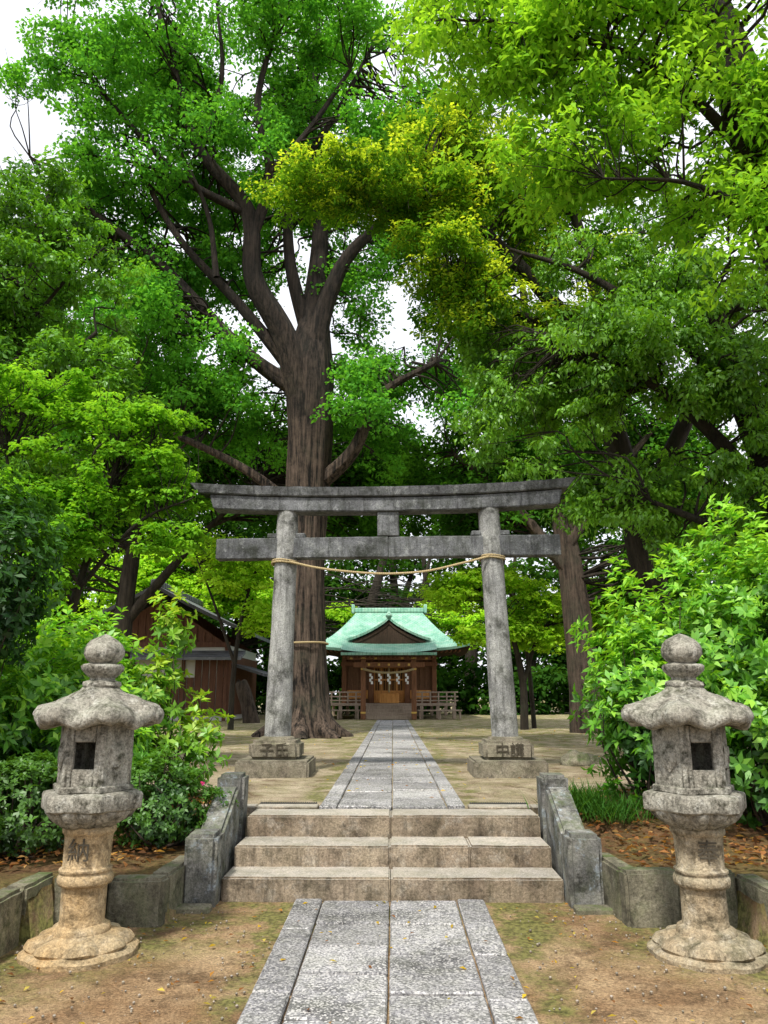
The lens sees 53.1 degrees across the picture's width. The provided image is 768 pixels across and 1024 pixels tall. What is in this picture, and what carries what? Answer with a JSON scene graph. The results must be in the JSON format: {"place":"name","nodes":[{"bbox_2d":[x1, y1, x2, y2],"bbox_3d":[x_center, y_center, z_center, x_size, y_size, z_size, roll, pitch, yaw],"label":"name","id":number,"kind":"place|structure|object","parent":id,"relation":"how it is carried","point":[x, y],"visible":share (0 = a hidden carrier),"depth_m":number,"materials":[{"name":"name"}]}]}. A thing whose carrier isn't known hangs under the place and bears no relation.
{"place":"outdoors","nodes":[
{"label":"outdoors","id":0,"kind":"place"},
{"bbox_2d":[0,699,767,1023],"bbox_3d":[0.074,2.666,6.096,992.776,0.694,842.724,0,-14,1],"label":"ground","id":1,"kind":"structure","parent":0,"point":[114,1001],"depth_m":4.83,"materials":[{"name":"brown soil"}]},
{"bbox_2d":[0,749,63,859],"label":"azalea shrub","id":2,"kind":"object","parent":1,"relation":"on","point":[23,833],"visible":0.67,"depth_m":5.91,"materials":[{"name":"green plant"}]},
{"bbox_2d":[0,460,76,677],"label":"camellia bush","id":3,"kind":"object","parent":1,"relation":"on","point":[19,612],"visible":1,"depth_m":6.52,"materials":[{"name":"green plant"}]},
{"bbox_2d":[0,145,168,493],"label":"camphor tree","id":4,"kind":"object","parent":1,"relation":"on","point":[37,248],"visible":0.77,"depth_m":14.68,"materials":[{"name":"green plant"}]},
{"bbox_2d":[0,600,180,823],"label":"rhododendron bush","id":5,"kind":"object","parent":1,"relation":"on","point":[38,680],"visible":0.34,"depth_m":7.17,"materials":[{"name":"green plant"}]},
{"bbox_2d":[16,634,165,971],"bbox_3d":[-1.839,1.749,4.866,0.845,1.935,0.764,0,-14,1],"label":"stone lantern","id":6,"kind":"object","parent":1,"relation":"on","point":[92,798],"visible":1,"depth_m":4.67,"materials":[{"name":"grey stone"}]},
{"bbox_2d":[0,856,184,956],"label":"retaining wall","id":7,"kind":"structure","parent":1,"relation":"on","point":[139,900],"depth_m":5.20,"materials":[{"name":"stone"}]},
{"bbox_2d":[0,359,215,670],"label":"maple tree","id":8,"kind":"object","parent":1,"relation":"on","point":[155,491],"visible":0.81,"depth_m":10.99,"materials":[{"name":"green plant"}]},
{"bbox_2d":[58,579,269,720],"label":"side hall","id":9,"kind":"structure","parent":1,"relation":"on","point":[207,662],"depth_m":33.55,"materials":[{"name":"brown wood boards"},{"name":"grey roof tile"}]},
{"bbox_2d":[113,743,238,850],"bbox_3d":[-1.859,2.425,6.488,1.080,0.925,1.075,-10,-17,37],"label":"azalea shrub","id":10,"kind":"object","parent":1,"relation":"on","point":[151,821],"visible":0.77,"depth_m":6.32,"materials":[{"name":"green plant"}]},
{"bbox_2d":[121,586,235,802],"bbox_3d":[-2.213,1.879,7.757,1.542,2.290,0.928,9,-16,-32],"label":"evergreen sapling","id":11,"kind":"object","parent":1,"relation":"on","point":[189,748],"visible":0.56,"depth_m":7.76,"materials":[{"name":"green plant"}]},
{"bbox_2d":[176,772,248,913],"bbox_3d":[-1.372,2.644,6.263,0.274,0.886,1.422,0,-14,1],"label":"stair side stone","id":12,"kind":"object","parent":1,"relation":"on","point":[215,840],"visible":0.91,"depth_m":5.82,"materials":[{"name":"grey stone"}]},
{"bbox_2d":[2,262,441,663],"bbox_3d":[-7.152,-0.731,29.631,18.632,17.670,7.052,4,-14,-16],"label":"evergreen tree","id":13,"kind":"object","parent":1,"relation":"on","point":[211,472],"visible":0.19,"depth_m":28.39,"materials":[{"name":"green plant"}]},
{"bbox_2d":[186,528,273,729],"bbox_3d":[-5.001,3.801,25.296,3.764,6.820,3.698,0,-14,1],"label":"maple tree","id":14,"kind":"object","parent":1,"relation":"on","point":[227,582],"visible":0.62,"depth_m":24.82,"materials":[{"name":"green plant"}]},
{"bbox_2d":[235,679,259,722],"bbox_3d":[-5.334,7.506,30.130,1.039,1.906,0.699,0,-14,1],"label":"tree stump","id":15,"kind":"object","parent":1,"relation":"on","point":[247,704],"visible":0.91,"depth_m":29.95,"materials":[{"name":"brown plant"}]},
{"bbox_2d":[0,0,551,738],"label":"ginkgo tree","id":16,"kind":"object","parent":1,"relation":"on","point":[180,92],"visible":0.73,"depth_m":21.97,"materials":[{"name":"green plant"}]},
{"bbox_2d":[67,543,485,664],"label":"maple tree","id":17,"kind":"object","parent":1,"relation":"on","point":[339,615],"visible":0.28,"depth_m":42.93,"materials":[{"name":"green plant"}]},
{"bbox_2d":[190,477,574,778],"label":"stone torii gate","id":18,"kind":"structure","parent":1,"relation":"on","point":[276,750],"depth_m":10.82,"materials":[{"name":"grey stone"}]},
{"bbox_2d":[271,553,505,574],"bbox_3d":[0.062,0.763,10.871,3.328,0.296,0.392,0,-14,1],"label":"straw rope","id":19,"kind":"object","parent":18,"relation":"attached to","point":[290,561],"visible":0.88,"depth_m":10.70,"materials":[{"name":"beige fabric"}]},
{"bbox_2d":[0,909,765,1023],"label":"pebbles","id":20,"kind":"object","parent":1,"relation":"on","point":[244,992],"visible":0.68,"depth_m":4.20,"materials":[{"name":"stone"}]},
{"bbox_2d":[0,788,767,869],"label":"leaf litter","id":21,"kind":"object","parent":1,"relation":"on","point":[755,839],"visible":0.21,"depth_m":6.03,"materials":[{"name":"brown plant"}]},
{"bbox_2d":[0,901,767,1023],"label":"fallen leaves","id":22,"kind":"object","parent":1,"relation":"on","point":[377,922],"visible":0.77,"depth_m":4.28,"materials":[{"name":"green plant"}]},
{"bbox_2d":[3,419,767,714],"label":"distant woods","id":23,"kind":"object","parent":1,"relation":"on","point":[550,686],"visible":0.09,"depth_m":47.67,"materials":[{"name":"green plant"}]},
{"bbox_2d":[195,802,581,902],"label":"stone steps","id":24,"kind":"structure","parent":1,"relation":"on","point":[492,852],"depth_m":6.20,"materials":[{"name":"stone"}]},
{"bbox_2d":[176,727,619,798],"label":"fallen leaves","id":25,"kind":"object","parent":1,"relation":"on","point":[402,753],"visible":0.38,"depth_m":11.94,"materials":[{"name":"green plant"}]},
{"bbox_2d":[326,604,469,719],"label":"shrine hall","id":26,"kind":"structure","parent":1,"relation":"on","point":[388,662],"depth_m":36.08,"materials":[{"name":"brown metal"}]},
{"bbox_2d":[347,667,430,702],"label":"doors","id":27,"kind":"structure","parent":26,"relation":"in","point":[376,693],"depth_m":36.62,"materials":[{"name":"brown wood"}]},
{"bbox_2d":[239,78,736,644],"bbox_3d":[2.124,-2.133,14.669,9.736,13.481,3.523,5,-14,-19],"label":"evergreen oak tree","id":28,"kind":"object","parent":1,"relation":"on","point":[367,184],"visible":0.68,"depth_m":14.96,"materials":[{"name":"green plant"}]},
{"bbox_2d":[407,567,637,729],"bbox_3d":[4.782,4.212,24.560,8.050,5.682,3.130,0,-14,1],"label":"maple tree","id":29,"kind":"object","parent":1,"relation":"on","point":[528,628],"visible":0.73,"depth_m":24.43,"materials":[{"name":"green plant"}]},
{"bbox_2d":[381,181,738,733],"bbox_3d":[5.582,-2.470,25.413,12.397,19.106,5.963,-3,-14,13],"label":"evergreen tree","id":30,"kind":"object","parent":1,"relation":"on","point":[576,598],"visible":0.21,"depth_m":23.78,"materials":[{"name":"green plant"}]},
{"bbox_2d":[353,0,767,319],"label":"zelkova tree","id":31,"kind":"object","parent":1,"relation":"on","point":[532,48],"visible":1,"depth_m":9.19,"materials":[{"name":"green plant"}]},
{"bbox_2d":[536,772,612,914],"bbox_3d":[1.507,2.638,6.231,0.278,0.883,1.423,0,-14,1],"label":"stair side stone","id":32,"kind":"object","parent":1,"relation":"on","point":[570,840],"visible":0.92,"depth_m":5.79,"materials":[{"name":"grey stone"}]},
{"bbox_2d":[522,777,629,815],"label":"mondo grass","id":33,"kind":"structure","parent":1,"relation":"on","point":[576,794],"depth_m":6.99,"materials":[{"name":"green plant"}]},
{"bbox_2d":[560,749,591,765],"bbox_3d":[2.894,3.760,11.609,0.460,0.334,0.382,0,-14,1],"label":"garden rock","id":34,"kind":"object","parent":1,"relation":"on","point":[571,757],"visible":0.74,"depth_m":11.51,"materials":[{"name":"stone"}]},
{"bbox_2d":[587,753,601,763],"bbox_3d":[3.248,3.876,11.983,0.360,0.217,0.294,0,-14,1],"label":"garden rock","id":35,"kind":"object","parent":1,"relation":"on","point":[594,759],"visible":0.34,"depth_m":11.88,"materials":[{"name":"stone"}]},
{"bbox_2d":[440,167,767,581],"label":"camphor tree","id":36,"kind":"object","parent":1,"relation":"on","point":[705,392],"visible":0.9,"depth_m":12.97,"materials":[{"name":"green plant"}]},
{"bbox_2d":[575,788,653,823],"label":"mondo grass","id":37,"kind":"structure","parent":1,"relation":"on","point":[621,809],"depth_m":6.79,"materials":[{"name":"green plant"}]},
{"bbox_2d":[567,462,767,832],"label":"rhododendron bush","id":38,"kind":"object","parent":1,"relation":"on","point":[733,660],"visible":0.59,"depth_m":7.22,"materials":[{"name":"green plant"}]},
{"bbox_2d":[602,852,767,927],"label":"retaining wall","id":39,"kind":"structure","parent":1,"relation":"on","point":[641,897],"depth_m":5.19,"materials":[{"name":"stone"}]},
{"bbox_2d":[621,634,767,973],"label":"stone lantern","id":40,"kind":"object","parent":1,"relation":"on","point":[694,801],"visible":1,"depth_m":4.63,"materials":[{"name":"grey stone"}]},
{"bbox_2d":[0,0,767,698],"label":"sky","id":41,"kind":"structure","parent":0,"point":[44,128],"materials":[{"name":"white"}]},
{"bbox_2d":[237,898,538,1023],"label":"stone path","id":42,"kind":"structure","parent":0,"point":[428,977],"depth_m":4.28,"materials":[{"name":"stone"}]},
{"bbox_2d":[319,720,464,813],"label":"stone path","id":43,"kind":"structure","parent":0,"point":[418,791],"depth_m":9.57,"materials":[{"name":"stone"}]}
]}

